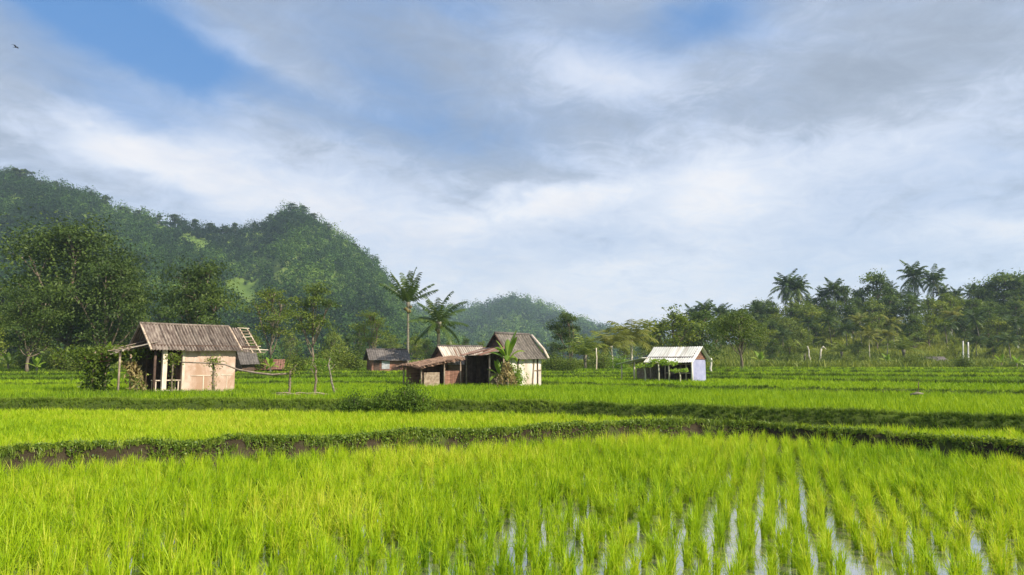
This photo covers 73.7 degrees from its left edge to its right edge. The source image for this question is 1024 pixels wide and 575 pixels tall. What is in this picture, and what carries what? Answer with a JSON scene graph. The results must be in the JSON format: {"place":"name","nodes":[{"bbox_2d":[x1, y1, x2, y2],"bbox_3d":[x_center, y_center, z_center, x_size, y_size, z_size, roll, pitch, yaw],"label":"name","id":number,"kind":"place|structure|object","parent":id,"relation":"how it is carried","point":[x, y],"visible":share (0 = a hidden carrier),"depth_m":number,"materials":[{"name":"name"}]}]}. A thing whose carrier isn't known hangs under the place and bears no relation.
{"place":"outdoors","nodes":[
{"label":"outdoors","id":0,"kind":"place"},
{"bbox_2d":[1,179,400,359],"bbox_3d":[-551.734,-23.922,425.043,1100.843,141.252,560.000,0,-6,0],"label":"hill","id":1,"kind":"structure","parent":0,"point":[247,287],"depth_m":361.87,"materials":[{"name":"green plant"}]},
{"bbox_2d":[0,166,465,360],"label":"forest","id":2,"kind":"object","parent":1,"relation":"on","point":[169,248],"visible":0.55,"depth_m":349.35,"materials":[{"name":"green plant"}]},
{"bbox_2d":[0,335,1023,476],"bbox_3d":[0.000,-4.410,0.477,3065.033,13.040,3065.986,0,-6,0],"label":"ground","id":3,"kind":"structure","parent":0,"point":[240,444],"depth_m":15.87,"materials":[{"name":"soil"}]},
{"bbox_2d":[1,344,46,369],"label":"bush","id":4,"kind":"object","parent":3,"relation":"on","point":[20,360],"visible":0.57,"depth_m":65.27,"materials":[{"name":"green plant"}]},
{"bbox_2d":[0,284,83,371],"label":"leafy tree","id":5,"kind":"object","parent":3,"relation":"on","point":[25,317],"visible":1,"depth_m":56.37,"materials":[{"name":"green plant"}]},
{"bbox_2d":[39,346,72,370],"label":"bush","id":6,"kind":"object","parent":3,"relation":"on","point":[54,363],"visible":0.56,"depth_m":59.26,"materials":[{"name":"green plant"}]},
{"bbox_2d":[0,206,176,368],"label":"leafy tree","id":7,"kind":"object","parent":3,"relation":"on","point":[69,238],"visible":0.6,"depth_m":63.18,"materials":[{"name":"green plant"}]},
{"bbox_2d":[26,341,176,391],"bbox_3d":[-16.527,3.316,27.730,4.839,2.303,3.656,-1,-6,11],"label":"leafy shrub","id":8,"kind":"object","parent":3,"relation":"on","point":[97,359],"visible":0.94,"depth_m":27.23,"materials":[{"name":"green plant"}]},
{"bbox_2d":[42,251,162,367],"bbox_3d":[-35.833,2.305,59.878,9.146,10.896,8.338,3,-7,-24],"label":"leafy tree","id":9,"kind":"object","parent":3,"relation":"on","point":[117,303],"visible":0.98,"depth_m":59.38,"materials":[{"name":"green plant"}]},
{"bbox_2d":[0,388,302,397],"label":"yard weeds","id":10,"kind":"object","parent":3,"relation":"on","point":[248,391],"visible":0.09,"depth_m":24.11,"materials":[{"name":"green plant"}]},
{"bbox_2d":[159,351,186,390],"bbox_3d":[-12.886,3.231,25.725,0.978,1.939,0.753,0,-6,0],"label":"fence post","id":11,"kind":"object","parent":3,"relation":"on","point":[173,363],"visible":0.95,"depth_m":25.79,"materials":[{"name":"plant"}]},
{"bbox_2d":[104,322,267,391],"bbox_3d":[-13.980,3.071,29.227,2.799,3.055,6.208,-6,-8,43],"label":"field hut","id":12,"kind":"object","parent":3,"relation":"on","point":[194,342],"visible":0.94,"depth_m":28.72,"materials":[{"name":"pink paint"}]},
{"bbox_2d":[143,253,253,324],"bbox_3d":[-29.198,2.485,62.362,9.081,11.096,8.280,-3,-7,27],"label":"leafy tree","id":13,"kind":"object","parent":3,"relation":"on","point":[197,306],"visible":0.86,"depth_m":61.51,"materials":[{"name":"green plant"}]},
{"bbox_2d":[201,354,226,390],"bbox_3d":[-11.463,3.349,26.199,0.989,1.824,0.694,-1,-6,12],"label":"fence post","id":14,"kind":"object","parent":3,"relation":"on","point":[215,360],"visible":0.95,"depth_m":26.16,"materials":[{"name":"green wood"}]},
{"bbox_2d":[179,362,288,375],"bbox_3d":[-10.297,3.029,25.534,4.969,0.522,0.603,-2,-6,18],"label":"long pole","id":15,"kind":"object","parent":14,"relation":"on","point":[269,374],"visible":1,"depth_m":25.54,"materials":[{"name":"brown wood"}]},
{"bbox_2d":[235,345,259,372],"bbox_3d":[-22.150,6.010,56.606,1.600,2.408,2.354,6,-8,-42],"label":"field hut","id":16,"kind":"object","parent":3,"relation":"on","point":[246,361],"visible":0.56,"depth_m":56.11,"materials":[{"name":"grey wood"}]},
{"bbox_2d":[237,284,300,358],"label":"slender tree","id":17,"kind":"object","parent":3,"relation":"on","point":[271,328],"visible":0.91,"depth_m":65.75,"materials":[{"name":"green plant"}]},
{"bbox_2d":[254,359,284,371],"bbox_3d":[-20.802,6.793,58.577,2.500,1.258,2.260,2,-6,-15],"label":"field hut","id":18,"kind":"object","parent":3,"relation":"on","point":[278,362],"visible":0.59,"depth_m":58.08,"materials":[{"name":"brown wood"}]},
{"bbox_2d":[273,334,304,358],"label":"broadleaf tree","id":19,"kind":"object","parent":3,"relation":"on","point":[290,343],"visible":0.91,"depth_m":134.96,"materials":[{"name":"green plant"}]},
{"bbox_2d":[280,347,313,371],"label":"bush","id":20,"kind":"object","parent":3,"relation":"on","point":[293,359],"visible":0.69,"depth_m":59.33,"materials":[{"name":"green plant"}]},
{"bbox_2d":[273,280,343,370],"bbox_3d":[-17.660,3.508,59.794,5.640,8.555,5.034,-1,-6,8],"label":"slender tree","id":21,"kind":"object","parent":3,"relation":"on","point":[310,326],"visible":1,"depth_m":59.65,"materials":[{"name":"green plant"}]},
{"bbox_2d":[305,353,336,371],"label":"bush","id":22,"kind":"object","parent":3,"relation":"on","point":[323,362],"visible":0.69,"depth_m":55.53,"materials":[{"name":"green plant"}]},
{"bbox_2d":[309,344,345,370],"bbox_3d":[-16.904,6.407,61.694,3.671,2.742,3.607,1,-6,-13],"label":"bush","id":23,"kind":"object","parent":3,"relation":"on","point":[330,354],"visible":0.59,"depth_m":61.57,"materials":[{"name":"green plant"}]},
{"bbox_2d":[320,326,349,353],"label":"broadleaf tree","id":24,"kind":"object","parent":3,"relation":"on","point":[330,338],"visible":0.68,"depth_m":106.17,"materials":[{"name":"green plant"}]},
{"bbox_2d":[319,341,360,369],"bbox_3d":[-16.256,6.457,63.707,4.098,3.116,4.170,-3,-7,23],"label":"bush","id":25,"kind":"object","parent":3,"relation":"on","point":[344,353],"visible":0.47,"depth_m":63.60,"materials":[{"name":"green plant"}]},
{"bbox_2d":[0,406,692,448],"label":"rice plants","id":26,"kind":"object","parent":3,"relation":"on","point":[23,425],"visible":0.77,"depth_m":16.91,"materials":[{"name":"green plant"}]},
{"bbox_2d":[341,348,366,369],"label":"bush","id":27,"kind":"object","parent":3,"relation":"on","point":[357,363],"visible":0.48,"depth_m":65.36,"materials":[{"name":"green plant"}]},
{"bbox_2d":[334,384,375,412],"bbox_3d":[-4.736,3.464,20.573,1.368,1.174,1.380,-2,-7,19],"label":"bush","id":28,"kind":"object","parent":3,"relation":"on","point":[352,404],"visible":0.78,"depth_m":20.43,"materials":[{"name":"green plant"}]},
{"bbox_2d":[347,322,366,357],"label":"broadleaf tree","id":29,"kind":"object","parent":3,"relation":"on","point":[358,346],"visible":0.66,"depth_m":115.37,"materials":[{"name":"green plant"}]},
{"bbox_2d":[346,307,394,347],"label":"slender tree","id":30,"kind":"object","parent":3,"relation":"on","point":[371,321],"visible":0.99,"depth_m":71.77,"materials":[{"name":"green plant"}]},
{"bbox_2d":[359,380,403,412],"bbox_3d":[-3.814,3.423,20.572,1.491,1.269,1.479,2,-7,-20],"label":"bush","id":31,"kind":"object","parent":3,"relation":"on","point":[377,403],"visible":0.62,"depth_m":20.38,"materials":[{"name":"green plant"}]},
{"bbox_2d":[363,348,410,371],"bbox_3d":[-11.426,6.699,62.345,3.800,2.258,3.151,2,-7,-22],"label":"field hut","id":32,"kind":"object","parent":3,"relation":"on","point":[386,359],"visible":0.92,"depth_m":61.49,"materials":[{"name":"grey wood"}]},
{"bbox_2d":[381,372,428,413],"bbox_3d":[-3.115,3.268,20.434,1.432,1.608,1.444,-4,-7,31],"label":"bush","id":33,"kind":"object","parent":3,"relation":"on","point":[406,390],"visible":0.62,"depth_m":20.23,"materials":[{"name":"green plant"}]},
{"bbox_2d":[379,267,437,362],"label":"coconut palm","id":34,"kind":"object","parent":3,"relation":"on","point":[409,295],"visible":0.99,"depth_m":65.93,"materials":[{"name":"green plant"}]},
{"bbox_2d":[391,382,437,415],"bbox_3d":[-2.865,3.408,20.281,1.447,1.231,1.434,-2,-6,14],"label":"bush","id":35,"kind":"object","parent":3,"relation":"on","point":[422,402],"visible":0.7,"depth_m":20.09,"materials":[{"name":"green plant"}]},
{"bbox_2d":[404,332,425,359],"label":"broadleaf tree","id":36,"kind":"object","parent":3,"relation":"on","point":[411,343],"visible":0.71,"depth_m":112.41,"materials":[{"name":"green plant"}]},
{"bbox_2d":[414,337,435,359],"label":"broadleaf tree","id":37,"kind":"object","parent":3,"relation":"on","point":[427,351],"visible":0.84,"depth_m":107.95,"materials":[{"name":"green plant"}]},
{"bbox_2d":[408,291,469,344],"bbox_3d":[-6.330,3.969,59.649,5.292,7.412,5.201,0,-6,0],"label":"coconut palm","id":38,"kind":"object","parent":3,"relation":"on","point":[439,315],"visible":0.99,"depth_m":59.73,"materials":[{"name":"green plant"}]},
{"bbox_2d":[396,345,482,385],"bbox_3d":[-3.332,4.023,34.582,5.034,2.259,3.272,4,-8,-36],"label":"field hut","id":39,"kind":"object","parent":3,"relation":"on","point":[445,364],"visible":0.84,"depth_m":34.09,"materials":[{"name":"brown wood"}]},
{"bbox_2d":[460,331,548,386],"bbox_3d":[-0.492,3.677,34.341,3.739,2.914,3.118,4,-7,-33],"label":"field hut","id":40,"kind":"object","parent":3,"relation":"on","point":[477,367],"visible":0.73,"depth_m":34.29,"materials":[{"name":"white paint"}]},
{"bbox_2d":[490,330,523,384],"bbox_3d":[-0.226,3.453,31.984,1.585,2.929,1.778,2,-7,-19],"label":"banana plant","id":41,"kind":"object","parent":3,"relation":"on","point":[509,346],"visible":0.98,"depth_m":32.00,"materials":[{"name":"green plant"}]},
{"bbox_2d":[496,360,517,387],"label":"dry leaves","id":42,"kind":"object","parent":41,"relation":"attached to","point":[504,370],"visible":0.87,"depth_m":31.58,"materials":[{"name":"beige plant"}]},
{"bbox_2d":[0,411,1023,479],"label":"bund weeds","id":43,"kind":"object","parent":3,"relation":"on","point":[167,443],"visible":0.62,"depth_m":14.09,"materials":[{"name":"green plant"}]},
{"bbox_2d":[0,324,1023,368],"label":"undergrowth","id":44,"kind":"object","parent":3,"relation":"on","point":[934,348],"visible":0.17,"depth_m":105.87,"materials":[{"name":"green plant"}]},
{"bbox_2d":[0,381,1023,414],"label":"rice plants","id":45,"kind":"object","parent":3,"relation":"on","point":[906,401],"visible":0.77,"depth_m":22.84,"materials":[{"name":"plant"}]},
{"bbox_2d":[0,376,1023,391],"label":"rice plants","id":46,"kind":"object","parent":3,"relation":"on","point":[845,384],"visible":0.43,"depth_m":33.51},
{"bbox_2d":[0,372,1023,382],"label":"rice plants","id":47,"kind":"object","parent":3,"relation":"on","point":[890,377],"visible":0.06,"depth_m":41.14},
{"bbox_2d":[0,370,1023,376],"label":"rice plants","id":48,"kind":"object","parent":3,"relation":"on","point":[792,372],"visible":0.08,"depth_m":51.50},
{"bbox_2d":[1,367,1022,372],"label":"rice plants","id":49,"kind":"object","parent":3,"relation":"on","point":[822,370],"visible":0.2,"depth_m":61.69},
{"bbox_2d":[0,366,1023,368],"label":"rice plants","id":50,"kind":"object","parent":3,"relation":"on","point":[836,367],"depth_m":72.64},
{"bbox_2d":[501,359,528,386],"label":"bush","id":51,"kind":"object","parent":3,"relation":"on","point":[518,375],"visible":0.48,"depth_m":32.38,"materials":[{"name":"green plant"}]},
{"bbox_2d":[541,352,568,370],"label":"bush","id":52,"kind":"object","parent":3,"relation":"on","point":[553,363],"visible":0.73,"depth_m":61.46,"materials":[{"name":"green plant"}]},
{"bbox_2d":[542,309,583,359],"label":"leafy tree","id":53,"kind":"object","parent":3,"relation":"on","point":[568,335],"visible":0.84,"depth_m":77.81,"materials":[{"name":"green plant"}]},
{"bbox_2d":[550,352,590,371],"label":"bush","id":54,"kind":"object","parent":3,"relation":"on","point":[570,365],"visible":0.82,"depth_m":59.41,"materials":[{"name":"green plant"}]},
{"bbox_2d":[559,329,607,368],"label":"spreading tree","id":55,"kind":"object","parent":3,"relation":"on","point":[584,349],"visible":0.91,"depth_m":71.37,"materials":[{"name":"green plant"}]},
{"bbox_2d":[587,347,613,369],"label":"bush","id":56,"kind":"object","parent":3,"relation":"on","point":[603,358],"visible":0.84,"depth_m":69.41,"materials":[{"name":"green plant"}]},
{"bbox_2d":[589,327,635,358],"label":"coconut palm","id":57,"kind":"object","parent":3,"relation":"on","point":[614,341],"visible":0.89,"depth_m":73.74,"materials":[{"name":"green plant"}]},
{"bbox_2d":[602,319,658,364],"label":"coconut palm","id":58,"kind":"object","parent":3,"relation":"on","point":[637,333],"visible":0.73,"depth_m":78.88,"materials":[{"name":"green plant"}]},
{"bbox_2d":[618,346,712,380],"bbox_3d":[8.975,4.580,40.297,4.938,2.184,2.697,-6,-9,44],"label":"field hut","id":59,"kind":"object","parent":3,"relation":"on","point":[693,360],"visible":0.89,"depth_m":39.77,"materials":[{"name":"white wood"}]},
{"bbox_2d":[635,304,708,350],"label":"broadleaf tree","id":60,"kind":"object","parent":3,"relation":"on","point":[673,339],"visible":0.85,"depth_m":83.39,"materials":[{"name":"green plant"}]},
{"bbox_2d":[676,306,731,358],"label":"broadleaf tree","id":61,"kind":"object","parent":3,"relation":"on","point":[702,317],"visible":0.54,"depth_m":87.12,"materials":[{"name":"green plant"}]},
{"bbox_2d":[691,305,775,369],"bbox_3d":[19.749,4.674,60.493,6.994,6.187,6.897,3,-7,-29],"label":"spreading tree","id":62,"kind":"object","parent":3,"relation":"on","point":[733,323],"visible":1,"depth_m":59.36,"materials":[{"name":"green plant"}]},
{"bbox_2d":[741,300,769,320],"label":"broadleaf tree","id":63,"kind":"object","parent":3,"relation":"on","point":[758,306],"visible":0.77,"depth_m":143.08,"materials":[{"name":"green plant"}]},
{"bbox_2d":[763,338,783,359],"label":"broadleaf tree","id":64,"kind":"object","parent":3,"relation":"on","point":[770,353],"visible":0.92,"depth_m":100.92,"materials":[{"name":"green plant"}]},
{"bbox_2d":[768,268,802,316],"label":"coconut palm","id":65,"kind":"object","parent":3,"relation":"on","point":[784,282],"visible":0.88,"depth_m":149.27,"materials":[{"name":"green plant"}]},
{"bbox_2d":[763,296,819,327],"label":"broadleaf tree","id":66,"kind":"object","parent":3,"relation":"on","point":[793,304],"visible":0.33,"depth_m":139.01,"materials":[{"name":"green plant"}]},
{"bbox_2d":[780,323,812,348],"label":"broadleaf tree","id":67,"kind":"object","parent":3,"relation":"on","point":[798,329],"visible":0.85,"depth_m":114.64,"materials":[{"name":"green plant"}]},
{"bbox_2d":[785,274,812,314],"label":"coconut palm","id":68,"kind":"object","parent":3,"relation":"on","point":[797,290],"visible":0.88,"depth_m":148.28,"materials":[{"name":"green plant"}]},
{"bbox_2d":[786,335,821,359],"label":"coconut palm","id":69,"kind":"object","parent":3,"relation":"on","point":[804,351],"visible":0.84,"depth_m":101.31,"materials":[{"name":"green plant"}]},
{"bbox_2d":[789,302,833,334],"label":"broadleaf tree","id":70,"kind":"object","parent":3,"relation":"on","point":[806,312],"visible":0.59,"depth_m":130.90,"materials":[{"name":"green plant"}]},
{"bbox_2d":[807,321,825,346],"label":"broadleaf tree","id":71,"kind":"object","parent":3,"relation":"on","point":[815,330],"visible":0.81,"depth_m":119.20,"materials":[{"name":"green plant"}]},
{"bbox_2d":[808,297,843,329],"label":"broadleaf tree","id":72,"kind":"object","parent":3,"relation":"on","point":[831,306],"visible":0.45,"depth_m":134.63,"materials":[{"name":"green plant"}]},
{"bbox_2d":[821,277,848,312],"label":"coconut palm","id":73,"kind":"object","parent":3,"relation":"on","point":[830,286],"visible":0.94,"depth_m":148.62,"materials":[{"name":"green plant"}]},
{"bbox_2d":[829,319,856,344],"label":"coconut palm","id":74,"kind":"object","parent":3,"relation":"on","point":[842,328],"visible":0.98,"depth_m":117.12,"materials":[{"name":"green plant"}]},
{"bbox_2d":[828,283,864,313],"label":"broadleaf tree","id":75,"kind":"object","parent":3,"relation":"on","point":[845,292],"visible":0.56,"depth_m":147.88,"materials":[{"name":"green plant"}]},
{"bbox_2d":[839,300,869,332],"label":"broadleaf tree","id":76,"kind":"object","parent":3,"relation":"on","point":[850,309],"visible":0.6,"depth_m":132.47,"materials":[{"name":"green plant"}]},
{"bbox_2d":[854,325,882,354],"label":"coconut palm","id":77,"kind":"object","parent":3,"relation":"on","point":[872,334],"visible":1,"depth_m":100.52,"materials":[{"name":"green plant"}]},
{"bbox_2d":[849,312,896,348],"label":"broadleaf tree","id":78,"kind":"object","parent":3,"relation":"on","point":[873,315],"visible":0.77,"depth_m":115.19,"materials":[{"name":"green plant"}]},
{"bbox_2d":[859,295,896,319],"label":"broadleaf tree","id":79,"kind":"object","parent":3,"relation":"on","point":[871,305],"visible":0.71,"depth_m":134.17,"materials":[{"name":"green plant"}]},
{"bbox_2d":[851,268,906,306],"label":"broadleaf tree","id":80,"kind":"object","parent":3,"relation":"on","point":[880,280],"visible":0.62,"depth_m":148.67,"materials":[{"name":"green plant"}]},
{"bbox_2d":[868,293,912,324],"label":"broadleaf tree","id":81,"kind":"object","parent":3,"relation":"on","point":[891,302],"visible":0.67,"depth_m":135.09,"materials":[{"name":"green plant"}]},
{"bbox_2d":[780,421,1023,444],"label":"rice plants","id":82,"kind":"object","parent":3,"relation":"on","point":[1011,434],"visible":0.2,"depth_m":14.52,"materials":[{"name":"green plant"}]},
{"bbox_2d":[879,333,926,356],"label":"coconut palm","id":83,"kind":"object","parent":3,"relation":"on","point":[902,346],"visible":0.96,"depth_m":104.47,"materials":[{"name":"green plant"}]},
{"bbox_2d":[897,311,926,347],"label":"broadleaf tree","id":84,"kind":"object","parent":3,"relation":"on","point":[910,327],"visible":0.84,"depth_m":114.70,"materials":[{"name":"green plant"}]},
{"bbox_2d":[897,294,927,322],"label":"broadleaf tree","id":85,"kind":"object","parent":3,"relation":"on","point":[909,305],"visible":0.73,"depth_m":132.40,"materials":[{"name":"green plant"}]},
{"bbox_2d":[896,260,929,295],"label":"coconut palm","id":86,"kind":"object","parent":3,"relation":"on","point":[911,271],"visible":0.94,"depth_m":152.27,"materials":[{"name":"green plant"}]},
{"bbox_2d":[909,294,944,321],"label":"broadleaf tree","id":87,"kind":"object","parent":3,"relation":"on","point":[929,302],"visible":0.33,"depth_m":135.34,"materials":[{"name":"green plant"}]},
{"bbox_2d":[908,309,952,345],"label":"broadleaf tree","id":88,"kind":"object","parent":3,"relation":"on","point":[928,318],"visible":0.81,"depth_m":115.43,"materials":[{"name":"green plant"}]},
{"bbox_2d":[917,263,947,298],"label":"coconut palm","id":89,"kind":"object","parent":3,"relation":"on","point":[936,277],"visible":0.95,"depth_m":149.00,"materials":[{"name":"green plant"}]},
{"bbox_2d":[930,293,970,330],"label":"broadleaf tree","id":90,"kind":"object","parent":3,"relation":"on","point":[951,304],"visible":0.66,"depth_m":130.95,"materials":[{"name":"green plant"}]},
{"bbox_2d":[952,312,975,342],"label":"broadleaf tree","id":91,"kind":"object","parent":3,"relation":"on","point":[962,332],"visible":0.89,"depth_m":119.81,"materials":[{"name":"green plant"}]},
{"bbox_2d":[949,353,980,368],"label":"bush","id":92,"kind":"object","parent":3,"relation":"on","point":[961,362],"visible":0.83,"depth_m":75.26,"materials":[{"name":"green plant"}]},
{"bbox_2d":[963,308,986,346],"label":"coconut palm","id":93,"kind":"object","parent":3,"relation":"on","point":[972,315],"visible":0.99,"depth_m":116.09,"materials":[{"name":"green plant"}]},
{"bbox_2d":[964,332,989,355],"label":"coconut palm","id":94,"kind":"object","parent":3,"relation":"on","point":[979,339],"visible":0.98,"depth_m":105.17,"materials":[{"name":"green plant"}]},
{"bbox_2d":[968,304,1009,336],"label":"broadleaf tree","id":95,"kind":"object","parent":3,"relation":"on","point":[986,310],"visible":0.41,"depth_m":123.18,"materials":[{"name":"green plant"}]},
{"bbox_2d":[962,268,1023,309],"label":"broadleaf tree","id":96,"kind":"object","parent":3,"relation":"on","point":[1006,279],"visible":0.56,"depth_m":148.66,"materials":[{"name":"green plant"}]},
{"bbox_2d":[965,277,1023,317],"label":"broadleaf tree","id":97,"kind":"object","parent":3,"relation":"on","point":[986,284],"visible":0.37,"depth_m":149.31,"materials":[{"name":"green plant"}]},
{"bbox_2d":[977,312,1018,346],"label":"broadleaf tree","id":98,"kind":"object","parent":3,"relation":"on","point":[993,321],"visible":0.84,"depth_m":116.70,"materials":[{"name":"green plant"}]},
{"bbox_2d":[993,330,1023,358],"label":"coconut palm","id":99,"kind":"object","parent":3,"relation":"on","point":[1008,338],"visible":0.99,"depth_m":101.98,"materials":[{"name":"green plant"}]},
{"bbox_2d":[997,298,1023,332],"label":"broadleaf tree","id":100,"kind":"object","parent":3,"relation":"on","point":[1016,311],"visible":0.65,"depth_m":131.50,"materials":[{"name":"green plant"}]},
{"bbox_2d":[1000,313,1023,347],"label":"coconut palm","id":101,"kind":"object","parent":3,"relation":"on","point":[1017,322],"visible":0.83,"depth_m":115.64,"materials":[{"name":"green plant"}]},
{"bbox_2d":[0,365,1023,433],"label":"bank grass","id":102,"kind":"structure","parent":0,"point":[657,407],"depth_m":21.42,"materials":[{"name":"plant"}]},
{"bbox_2d":[0,0,1023,343],"label":"sky","id":103,"kind":"structure","parent":0,"point":[618,161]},
{"bbox_2d":[2,444,1023,574],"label":"water","id":104,"kind":"structure","parent":0,"point":[862,565],"depth_m":7.58,"materials":[{"name":"liquid"}]},
{"bbox_2d":[0,427,1023,574],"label":"rice plants","id":105,"kind":"object","parent":104,"relation":"on","point":[335,478],"visible":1,"depth_m":8.51,"materials":[{"name":"green plant"}]},
{"bbox_2d":[449,300,628,359],"bbox_3d":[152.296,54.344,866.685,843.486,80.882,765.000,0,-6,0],"label":"hill","id":106,"kind":"structure","parent":0,"point":[501,317],"depth_m":730.29,"materials":[{"name":"green leaf"}]},
{"bbox_2d":[411,292,728,359],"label":"forest","id":107,"kind":"object","parent":106,"relation":"on","point":[527,306],"visible":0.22,"depth_m":727.31,"materials":[{"name":"green plant"}]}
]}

